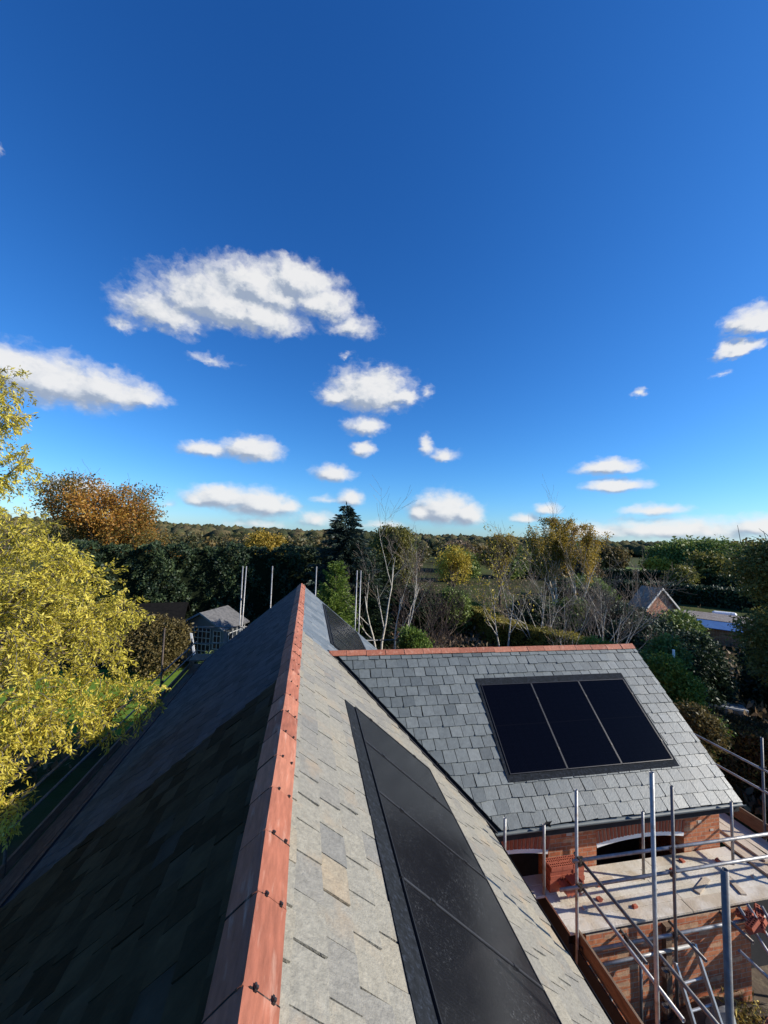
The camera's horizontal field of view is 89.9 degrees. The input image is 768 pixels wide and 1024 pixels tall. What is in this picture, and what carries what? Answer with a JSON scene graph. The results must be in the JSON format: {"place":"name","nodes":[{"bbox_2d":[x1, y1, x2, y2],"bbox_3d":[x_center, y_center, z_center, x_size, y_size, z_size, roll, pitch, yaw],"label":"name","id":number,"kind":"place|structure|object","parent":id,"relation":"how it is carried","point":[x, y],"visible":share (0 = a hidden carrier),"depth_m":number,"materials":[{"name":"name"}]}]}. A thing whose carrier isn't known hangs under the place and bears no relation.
{"place":"outdoors","nodes":[
{"label":"outdoors","id":0,"kind":"place"},
{"bbox_2d":[0,668,184,749],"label":"lawn","id":1,"kind":"structure","parent":0,"point":[168,681],"depth_m":18.87,"materials":[{"name":"plant"}]},
{"bbox_2d":[100,612,197,680],"bbox_3d":[-13.686,7.757,22.617,4.976,3.536,3.862,3,-4,-11],"label":"shrub","id":2,"kind":"object","parent":1,"relation":"on","point":[144,640],"visible":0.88,"depth_m":21.99,"materials":[{"name":"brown plant"}]},
{"bbox_2d":[0,548,767,881],"bbox_3d":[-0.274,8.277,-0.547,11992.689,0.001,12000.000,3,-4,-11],"label":"ground","id":3,"kind":"structure","parent":0,"point":[44,808],"depth_m":14.24,"materials":[{"name":"plant"}]},
{"bbox_2d":[0,366,171,851],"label":"willow tree","id":4,"kind":"object","parent":3,"relation":"on","point":[61,596],"visible":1,"depth_m":7.26,"materials":[{"name":"yellow plant"}]},
{"bbox_2d":[0,628,200,904],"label":"scaffolding","id":5,"kind":"object","parent":3,"relation":"on","point":[17,873],"visible":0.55,"depth_m":7.53,"materials":[{"name":"metal"}]},
{"bbox_2d":[16,460,186,564],"bbox_3d":[-23.038,2.943,31.749,11.471,13.491,12.721,4,-4,-31],"label":"maple tree","id":6,"kind":"object","parent":3,"relation":"on","point":[121,524],"visible":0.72,"depth_m":29.42,"materials":[{"name":"brown plant"}]},
{"bbox_2d":[87,602,189,660],"bbox_3d":[-16.488,7.878,26.289,5.380,3.260,3.800,3,-4,-21],"label":"timber shelter","id":7,"kind":"object","parent":3,"relation":"on","point":[176,610],"visible":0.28,"depth_m":26.04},
{"bbox_2d":[30,538,337,651],"bbox_3d":[-13.043,6.237,31.297,23.343,7.910,6.328,4,-4,-25],"label":"conifer hedge","id":8,"kind":"object","parent":3,"relation":"on","point":[198,580],"visible":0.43,"depth_m":29.87,"materials":[{"name":"green plant"}]},
{"bbox_2d":[181,605,249,662],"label":"garden shed","id":9,"kind":"structure","parent":3,"relation":"on","point":[227,615],"depth_m":24.46,"materials":[{"name":"grey wood"}]},
{"bbox_2d":[192,628,211,655],"bbox_3d":[-11.540,8.406,24.358,1.240,2.080,0.055,1,-4,13],"label":"door","id":10,"kind":"structure","parent":9,"relation":"in","point":[202,635],"depth_m":24.36,"materials":[{"name":"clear glass"}]},
{"bbox_2d":[212,631,220,649],"bbox_3d":[-10.499,8.048,24.148,0.550,1.135,0.050,1,-4,13],"label":"window","id":11,"kind":"structure","parent":9,"relation":"in","point":[216,634],"depth_m":24.14,"materials":[{"name":"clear glass"}]},
{"bbox_2d":[227,624,244,641],"bbox_3d":[-9.735,8.124,25.340,0.055,1.190,1.810,1,-4,13],"label":"window","id":12,"kind":"structure","parent":9,"relation":"in","point":[232,632],"depth_m":24.96,"materials":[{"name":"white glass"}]},
{"bbox_2d":[239,527,292,554],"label":"woodland tree","id":13,"kind":"object","parent":3,"relation":"on","point":[267,539],"visible":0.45,"depth_m":112.42,"materials":[{"name":"yellow plant"}]},
{"bbox_2d":[189,566,397,660],"bbox_3d":[-3.468,5.786,16.009,8.600,6.940,0.874,3,-4,-11],"label":"scaffolding","id":14,"kind":"object","parent":3,"relation":"on","point":[198,657],"visible":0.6,"depth_m":16.08,"materials":[{"name":"metal"}]},
{"bbox_2d":[0,524,629,564],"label":"woodland belt","id":15,"kind":"object","parent":3,"relation":"on","point":[192,539],"visible":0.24,"depth_m":139.01,"materials":[{"name":"green plant"}]},
{"bbox_2d":[316,560,362,634],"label":"cypress tree","id":16,"kind":"object","parent":3,"relation":"on","point":[333,603],"visible":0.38,"depth_m":23.35,"materials":[{"name":"green plant"}]},
{"bbox_2d":[304,502,401,644],"bbox_3d":[-3.307,4.623,30.387,9.946,11.262,9.891,3,-4,-11],"label":"spruce tree","id":17,"kind":"object","parent":3,"relation":"on","point":[340,532],"visible":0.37,"depth_m":30.09,"materials":[{"name":"green plant"}]},
{"bbox_2d":[341,569,397,649],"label":"birch tree","id":18,"kind":"object","parent":3,"relation":"on","point":[371,601],"visible":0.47,"depth_m":28.23,"materials":[{"name":"brown plant"}]},
{"bbox_2d":[0,514,740,557],"bbox_3d":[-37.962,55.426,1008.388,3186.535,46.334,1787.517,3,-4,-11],"label":"distant woodland","id":19,"kind":"object","parent":3,"relation":"on","point":[210,530],"visible":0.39,"depth_m":327.43,"materials":[{"name":"plant"}]},
{"bbox_2d":[337,475,413,649],"bbox_3d":[-0.713,3.950,26.827,5.909,12.364,8.538,3,-4,-11],"label":"bare tree","id":20,"kind":"object","parent":3,"relation":"on","point":[383,634],"visible":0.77,"depth_m":26.21,"materials":[{"name":"grey wood"}]},
{"bbox_2d":[0,583,751,1023],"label":"brick house","id":21,"kind":"structure","parent":3,"relation":"on","point":[218,851],"depth_m":4.19,"materials":[{"name":"grey stone"}]},
{"bbox_2d":[331,633,350,649],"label":"solar panel","id":22,"kind":"object","parent":21,"relation":"attached to","point":[339,644],"visible":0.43,"depth_m":10.40,"materials":[{"name":"black glass"}]},
{"bbox_2d":[325,605,359,638],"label":"solar panel","id":23,"kind":"object","parent":21,"relation":"attached to","point":[343,622],"visible":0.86,"depth_m":14.83,"materials":[{"name":"black glass"}]},
{"bbox_2d":[329,624,358,649],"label":"solar panel","id":24,"kind":"object","parent":21,"relation":"attached to","point":[342,638],"visible":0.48,"depth_m":11.50,"materials":[{"name":"black glass"}]},
{"bbox_2d":[326,610,364,647],"bbox_3d":[-1.386,4.168,13.684,1.750,0.045,1.136,43,-10,-6],"label":"solar panel","id":25,"kind":"object","parent":21,"relation":"attached to","point":[343,627],"visible":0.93,"depth_m":13.72,"materials":[{"name":"black glass"}]},
{"bbox_2d":[327,617,365,649],"bbox_3d":[-1.168,4.102,12.577,1.750,0.045,1.136,43,-10,-6],"label":"solar panel","id":26,"kind":"object","parent":21,"relation":"attached to","point":[345,634],"visible":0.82,"depth_m":12.64,"materials":[{"name":"black glass"}]},
{"bbox_2d":[355,706,452,813],"bbox_3d":[0.251,3.826,6.012,1.745,0.044,1.121,43,-10,-6],"label":"solar panel","id":27,"kind":"object","parent":21,"relation":"attached to","point":[397,754],"visible":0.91,"depth_m":5.97,"materials":[{"name":"black glass"}]},
{"bbox_2d":[364,740,486,878],"bbox_3d":[0.457,3.764,4.964,1.745,0.044,1.121,43,-10,-6],"label":"solar panel","id":28,"kind":"object","parent":21,"relation":"attached to","point":[415,801],"visible":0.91,"depth_m":4.89,"materials":[{"name":"black glass"}]},
{"bbox_2d":[377,791,543,988],"bbox_3d":[0.669,3.700,3.884,1.745,0.044,1.121,43,-10,-6],"label":"solar panel","id":29,"kind":"object","parent":21,"relation":"attached to","point":[445,877],"visible":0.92,"depth_m":3.78,"materials":[{"name":"black glass"}]},
{"bbox_2d":[400,877,561,1023],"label":"solar panel","id":30,"kind":"object","parent":21,"relation":"attached to","point":[472,977],"visible":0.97,"depth_m":2.92,"materials":[{"name":"black glass"}]},
{"bbox_2d":[481,683,566,774],"bbox_3d":[2.879,4.441,8.046,1.231,0.044,1.740,3,38,-11],"label":"solar panel","id":31,"kind":"object","parent":21,"relation":"attached to","point":[527,740],"visible":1,"depth_m":7.95,"materials":[{"name":"black glass"}]},
{"bbox_2d":[531,681,621,769],"bbox_3d":[4.080,4.497,8.279,1.231,0.044,1.740,3,38,-11],"label":"solar panel","id":32,"kind":"object","parent":21,"relation":"attached to","point":[579,734],"visible":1,"depth_m":8.19,"materials":[{"name":"black glass"}]},
{"bbox_2d":[579,679,672,764],"bbox_3d":[5.282,4.552,8.511,1.231,0.044,1.740,3,38,-11],"label":"solar panel","id":33,"kind":"object","parent":21,"relation":"attached to","point":[631,732],"visible":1,"depth_m":8.42,"materials":[{"name":"black glass"}]},
{"bbox_2d":[359,551,403,632],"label":"birch tree","id":34,"kind":"object","parent":3,"relation":"on","point":[379,559],"visible":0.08,"depth_m":34.15,"materials":[{"name":"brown plant"}]},
{"bbox_2d":[0,572,767,815],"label":"undergrowth","id":35,"kind":"object","parent":3,"relation":"on","point":[754,804],"visible":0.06,"depth_m":18.32,"materials":[{"name":"green plant"}]},
{"bbox_2d":[527,516,613,599],"bbox_3d":[17.963,5.593,37.118,6.244,11.619,7.399,4,-4,-26],"label":"birch tree","id":36,"kind":"object","parent":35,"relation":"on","point":[586,541],"visible":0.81,"depth_m":36.17,"materials":[{"name":"yellow plant"}]},
{"bbox_2d":[366,521,420,583],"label":"oak tree","id":37,"kind":"object","parent":3,"relation":"on","point":[403,537],"visible":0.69,"depth_m":56.80,"materials":[{"name":"green plant"}]},
{"bbox_2d":[382,583,443,635],"bbox_3d":[2.019,8.510,33.645,5.014,4.607,6.398,5,-5,-35],"label":"shrub","id":38,"kind":"object","parent":3,"relation":"on","point":[415,617],"visible":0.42,"depth_m":32.19,"materials":[{"name":"green plant"}]},
{"bbox_2d":[396,623,434,648],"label":"shrub","id":39,"kind":"object","parent":3,"relation":"on","point":[410,638],"visible":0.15,"depth_m":16.77,"materials":[{"name":"green plant"}]},
{"bbox_2d":[390,522,441,648],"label":"bare tree","id":40,"kind":"object","parent":3,"relation":"on","point":[415,595],"visible":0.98,"depth_m":27.10,"materials":[{"name":"grey wood"}]},
{"bbox_2d":[392,558,453,636],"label":"bare tree","id":41,"kind":"object","parent":3,"relation":"on","point":[408,605],"visible":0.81,"depth_m":29.12,"materials":[{"name":"brown plant"}]},
{"bbox_2d":[391,603,462,647],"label":"bare tree","id":42,"kind":"object","parent":3,"relation":"on","point":[439,632],"visible":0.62,"depth_m":24.23,"materials":[{"name":"brown plant"}]},
{"bbox_2d":[402,562,476,643],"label":"bare tree","id":43,"kind":"object","parent":3,"relation":"on","point":[449,606],"visible":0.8,"depth_m":30.51,"materials":[{"name":"brown plant"}]},
{"bbox_2d":[426,585,474,635],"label":"shrub","id":44,"kind":"object","parent":3,"relation":"on","point":[468,613],"visible":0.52,"depth_m":33.24,"materials":[{"name":"green plant"}]},
{"bbox_2d":[431,537,475,586],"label":"maple tree","id":45,"kind":"object","parent":3,"relation":"on","point":[461,559],"visible":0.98,"depth_m":42.97,"materials":[{"name":"yellow plant"}]},
{"bbox_2d":[434,537,481,569],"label":"woodland tree","id":46,"kind":"object","parent":3,"relation":"on","point":[464,544],"visible":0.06,"depth_m":98.22,"materials":[{"name":"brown plant"}]},
{"bbox_2d":[438,544,484,581],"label":"woodland tree","id":47,"kind":"object","parent":3,"relation":"on","point":[475,570],"visible":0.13,"depth_m":75.72,"materials":[{"name":"plant"}]},
{"bbox_2d":[473,533,522,606],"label":"maple tree","id":48,"kind":"object","parent":3,"relation":"on","point":[501,545],"visible":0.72,"depth_m":48.70,"materials":[{"name":"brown plant"}]},
{"bbox_2d":[466,524,551,646],"bbox_3d":[8.786,5.494,27.830,6.206,10.033,5.407,3,-4,-11],"label":"bare tree","id":49,"kind":"object","parent":3,"relation":"on","point":[498,581],"visible":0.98,"depth_m":27.50,"materials":[{"name":"brown plant"}]},
{"bbox_2d":[491,543,533,578],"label":"woodland tree","id":50,"kind":"object","parent":3,"relation":"on","point":[515,574],"visible":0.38,"depth_m":85.13,"materials":[{"name":"green plant"}]},
{"bbox_2d":[482,519,585,637],"bbox_3d":[11.796,5.683,28.705,9.368,9.981,4.919,3,-4,-11],"label":"bare tree","id":51,"kind":"object","parent":3,"relation":"on","point":[543,595],"visible":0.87,"depth_m":27.84,"materials":[{"name":"grey wood"}]},
{"bbox_2d":[505,591,563,629],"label":"shrub","id":52,"kind":"object","parent":3,"relation":"on","point":[536,617],"visible":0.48,"depth_m":31.96,"materials":[{"name":"green plant"}]},
{"bbox_2d":[468,601,607,646],"bbox_3d":[10.293,9.582,30.352,4.328,2.501,17.970,3,-4,-19],"label":"clipped hedge","id":53,"kind":"object","parent":3,"relation":"on","point":[518,637],"visible":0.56,"depth_m":28.80,"materials":[{"name":"green plant"}]},
{"bbox_2d":[516,480,580,604],"bbox_3d":[16.364,3.795,37.339,6.537,15.128,4.657,4,-4,-24],"label":"birch tree","id":54,"kind":"object","parent":3,"relation":"on","point":[553,549],"visible":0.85,"depth_m":36.88,"materials":[{"name":"green plant"}]},
{"bbox_2d":[546,595,594,635],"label":"shrub","id":55,"kind":"object","parent":3,"relation":"on","point":[575,608],"visible":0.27,"depth_m":32.97,"materials":[{"name":"green plant"}]},
{"bbox_2d":[540,568,609,644],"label":"bare tree","id":56,"kind":"object","parent":3,"relation":"on","point":[572,619],"visible":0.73,"depth_m":19.66,"materials":[{"name":"plant"}]},
{"bbox_2d":[548,583,615,611],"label":"shrub","id":57,"kind":"object","parent":3,"relation":"on","point":[571,592],"visible":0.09,"depth_m":38.78,"materials":[{"name":"green plant"}]},
{"bbox_2d":[531,571,635,636],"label":"bare tree","id":58,"kind":"object","parent":3,"relation":"on","point":[595,623],"visible":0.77,"depth_m":28.74,"materials":[{"name":"grey plant"}]},
{"bbox_2d":[555,569,626,636],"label":"bare tree","id":59,"kind":"object","parent":3,"relation":"on","point":[619,603],"visible":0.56,"depth_m":30.49,"materials":[{"name":"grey plant"}]},
{"bbox_2d":[562,572,621,601],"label":"shrub","id":60,"kind":"object","parent":3,"relation":"on","point":[583,576],"visible":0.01,"depth_m":46.89,"materials":[{"name":"green plant"}]},
{"bbox_2d":[567,579,616,603],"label":"shrub","id":61,"kind":"object","parent":3,"relation":"on","point":[579,583],"visible":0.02,"depth_m":41.21,"materials":[{"name":"green plant"}]},
{"bbox_2d":[574,634,616,644],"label":"shrub","id":62,"kind":"object","parent":3,"relation":"on","point":[587,641],"visible":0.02,"depth_m":14.65,"materials":[{"name":"green plant"}]},
{"bbox_2d":[589,604,659,638],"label":"shrub","id":63,"kind":"object","parent":3,"relation":"on","point":[618,610],"visible":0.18,"depth_m":31.73,"materials":[{"name":"green plant"}]},
{"bbox_2d":[559,521,696,651],"bbox_3d":[12.245,5.349,19.944,5.883,9.502,5.899,0,-4,23],"label":"bare tree","id":64,"kind":"object","parent":3,"relation":"on","point":[638,618],"visible":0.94,"depth_m":19.93,"materials":[{"name":"plant"}]},
{"bbox_2d":[602,599,655,618],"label":"shrub","id":65,"kind":"object","parent":3,"relation":"on","point":[626,604],"visible":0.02,"depth_m":34.46,"materials":[{"name":"green plant"}]},
{"bbox_2d":[525,565,751,588],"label":"field hedge","id":66,"kind":"object","parent":3,"relation":"on","point":[709,579],"visible":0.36,"depth_m":85.31,"materials":[{"name":"green plant"}]},
{"bbox_2d":[599,614,681,648],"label":"shrub","id":67,"kind":"object","parent":3,"relation":"on","point":[661,624],"visible":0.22,"depth_m":24.35,"materials":[{"name":"green plant"}]},
{"bbox_2d":[627,585,679,617],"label":"brick outbuilding","id":68,"kind":"structure","parent":3,"relation":"on","point":[669,601],"depth_m":37.16,"materials":[{"name":"brown tile"}]},
{"bbox_2d":[544,576,766,610],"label":"field hedge","id":69,"kind":"object","parent":3,"relation":"on","point":[712,596],"visible":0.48,"depth_m":55.54,"materials":[{"name":"green plant"}]},
{"bbox_2d":[636,632,711,709],"bbox_3d":[11.548,7.424,16.201,3.292,4.811,3.062,3,-4,-11],"label":"shrub","id":70,"kind":"object","parent":3,"relation":"on","point":[669,645],"visible":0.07,"depth_m":15.88,"materials":[{"name":"green plant"}]},
{"bbox_2d":[652,607,712,641],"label":"shrub","id":71,"kind":"object","parent":3,"relation":"on","point":[680,619],"visible":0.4,"depth_m":31.69,"materials":[{"name":"green plant"}]},
{"bbox_2d":[643,649,737,767],"bbox_3d":[9.661,7.132,12.865,3.054,4.822,2.392,3,-4,-11],"label":"shrub","id":72,"kind":"object","parent":3,"relation":"on","point":[673,678],"visible":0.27,"depth_m":12.71,"materials":[{"name":"green plant"}]},
{"bbox_2d":[635,621,749,712],"bbox_3d":[15.558,8.064,20.166,4.445,4.523,5.776,2,-4,6],"label":"shrub","id":73,"kind":"object","parent":3,"relation":"on","point":[712,670],"visible":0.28,"depth_m":18.56,"materials":[{"name":"green plant"}]},
{"bbox_2d":[674,698,733,768],"bbox_3d":[8.861,7.455,11.182,2.007,3.904,1.846,3,-4,-11],"label":"shrub","id":74,"kind":"object","parent":3,"relation":"on","point":[700,721],"visible":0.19,"depth_m":10.89,"materials":[{"name":"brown plant"}]},
{"bbox_2d":[680,549,736,582],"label":"woodland tree","id":75,"kind":"object","parent":3,"relation":"on","point":[708,562],"visible":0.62,"depth_m":82.28,"materials":[{"name":"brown plant"}]},
{"bbox_2d":[683,610,750,646],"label":"long shed","id":76,"kind":"structure","parent":3,"relation":"on","point":[720,629],"depth_m":33.46,"materials":[{"name":"grey metal"}]},
{"bbox_2d":[711,708,767,806],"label":"beech hedge","id":77,"kind":"object","parent":3,"relation":"on","point":[749,733],"visible":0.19,"depth_m":12.72,"materials":[{"name":"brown plant"}]},
{"bbox_2d":[714,525,767,685],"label":"cherry tree","id":78,"kind":"object","parent":3,"relation":"on","point":[754,573],"visible":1,"depth_m":14.82,"materials":[{"name":"green plant"}]},
{"bbox_2d":[731,641,767,711],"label":"shrub","id":79,"kind":"object","parent":3,"relation":"on","point":[757,692],"visible":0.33,"depth_m":19.16,"materials":[{"name":"green plant"}]},
{"bbox_2d":[0,0,767,541],"label":"sky","id":80,"kind":"structure","parent":0,"point":[261,261],"materials":[{"name":"blue"}]},
{"bbox_2d":[547,876,560,884],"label":"brick","id":81,"kind":"object","parent":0,"point":[553,882],"visible":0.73,"depth_m":6.63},
{"bbox_2d":[547,872,561,880],"bbox_3d":[2.967,6.319,6.687,0.215,0.065,0.102,3,-4,-10],"label":"brick","id":82,"kind":"object","parent":81,"relation":"on","point":[555,877],"visible":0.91,"depth_m":6.64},
{"bbox_2d":[547,867,561,875],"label":"brick","id":83,"kind":"object","parent":82,"relation":"on","point":[554,873],"visible":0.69,"depth_m":6.66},
{"bbox_2d":[548,862,561,871],"bbox_3d":[2.986,6.187,6.702,0.215,0.065,0.102,3,-4,-11],"label":"brick","id":84,"kind":"object","parent":83,"relation":"on","point":[555,867],"visible":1,"depth_m":6.68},
{"bbox_2d":[751,965,767,1002],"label":"yard","id":85,"kind":"structure","parent":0,"point":[759,984],"depth_m":7.36,"materials":[{"name":"concrete"}]},
{"bbox_2d":[503,733,767,1023],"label":"scaffolding","id":86,"kind":"object","parent":85,"relation":"on","point":[654,888],"visible":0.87,"depth_m":6.36,"materials":[{"name":"metal"}]},
{"bbox_2d":[735,907,752,918],"bbox_3d":[6.005,6.708,6.404,0.102,0.065,0.215,-20,-5,-42],"label":"brick","id":87,"kind":"object","parent":86,"relation":"on","point":[740,915],"visible":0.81,"depth_m":6.41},
{"bbox_2d":[744,925,762,934],"bbox_3d":[5.973,6.745,6.216,0.215,0.065,0.102,-27,-36,8],"label":"brick","id":88,"kind":"object","parent":86,"relation":"on","point":[757,930],"visible":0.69,"depth_m":6.17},
{"bbox_2d":[744,914,759,932],"bbox_3d":[5.950,6.644,6.210,0.215,0.065,0.102,-20,-6,-21],"label":"brick","id":89,"kind":"object","parent":88,"relation":"on","point":[752,923],"visible":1,"depth_m":6.19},
{"bbox_2d":[758,916,765,933],"bbox_3d":[6.165,6.757,6.303,0.102,0.065,0.215,-32,-11,40],"label":"brick","id":90,"kind":"object","parent":86,"relation":"on","point":[762,926],"visible":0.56,"depth_m":6.24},
{"bbox_2d":[754,903,764,918],"bbox_3d":[6.291,6.721,6.448,0.102,0.065,0.215,17,26,32],"label":"brick","id":91,"kind":"object","parent":90,"relation":"on","point":[758,910],"visible":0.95,"depth_m":6.45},
{"bbox_2d":[660,996,767,1023],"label":"spoil bank","id":92,"kind":"structure","parent":85,"relation":"on","point":[700,1016],"depth_m":6.06,"materials":[{"name":"soil"}]},
{"bbox_2d":[673,942,722,1023],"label":"ladder","id":93,"kind":"object","parent":92,"relation":"on","point":[713,1004],"visible":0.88,"depth_m":5.68,"materials":[{"name":"metal"}]},
{"bbox_2d":[705,1006,735,1023],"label":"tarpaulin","id":94,"kind":"object","parent":92,"relation":"on","point":[721,1011],"visible":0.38,"depth_m":5.71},
{"bbox_2d":[714,987,767,1023],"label":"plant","id":95,"kind":"object","parent":92,"relation":"on","point":[742,1014],"visible":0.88,"depth_m":5.95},
{"bbox_2d":[737,903,767,978],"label":"scaffold tubes","id":96,"kind":"object","parent":92,"relation":"on","point":[758,968],"visible":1,"depth_m":6.20,"materials":[{"name":"metal"}]},
{"label":"lawn","id":97,"kind":"structure","parent":0,"visible":0},
{"bbox_2d":[708,702,748,714],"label":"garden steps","id":98,"kind":"structure","parent":97,"relation":"on","point":[739,708],"depth_m":17.66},
{"label":"field","id":99,"kind":"structure","parent":0,"visible":0},
{"bbox_2d":[591,541,632,568],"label":"woodland tree","id":100,"kind":"object","parent":99,"relation":"on","point":[617,554],"visible":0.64,"depth_m":106.58,"materials":[{"name":"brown plant"}]},
{"bbox_2d":[638,555,680,570],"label":"woodland tree","id":101,"kind":"object","parent":99,"relation":"on","point":[658,563],"visible":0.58,"depth_m":104.28,"materials":[{"name":"green plant"}]},
{"bbox_2d":[634,534,736,561],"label":"woodland tree","id":102,"kind":"object","parent":99,"relation":"on","point":[653,550],"visible":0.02,"depth_m":119.69,"materials":[{"name":"green plant"}]},
{"bbox_2d":[658,535,743,572],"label":"woodland tree","id":103,"kind":"object","parent":99,"relation":"on","point":[676,550],"visible":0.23,"depth_m":102.20,"materials":[{"name":"green plant"}]},
{"bbox_2d":[722,539,766,564],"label":"woodland tree","id":104,"kind":"object","parent":99,"relation":"on","point":[733,547],"visible":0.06,"depth_m":100.87,"materials":[{"name":"green plant"}]},
{"label":"field","id":105,"kind":"structure","parent":0,"visible":0},
{"bbox_2d":[551,547,608,577],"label":"woodland tree","id":106,"kind":"object","parent":105,"relation":"on","point":[579,569],"visible":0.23,"depth_m":84.30,"materials":[{"name":"green plant"}]},
{"bbox_2d":[659,563,703,584],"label":"woodland tree","id":107,"kind":"object","parent":105,"relation":"on","point":[684,569],"visible":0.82,"depth_m":77.50,"materials":[{"name":"green plant"}]},
{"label":"brick","id":108,"kind":"object","parent":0,"visible":0},
{"bbox_2d":[562,869,572,873],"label":"brick","id":109,"kind":"object","parent":108,"relation":"on","point":[567,871],"visible":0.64,"depth_m":6.70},
{"bbox_2d":[559,860,572,870],"bbox_3d":[3.189,6.196,6.741,0.215,0.065,0.102,3,-4,-12],"label":"brick","id":110,"kind":"object","parent":109,"relation":"on","point":[567,865],"visible":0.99,"depth_m":6.71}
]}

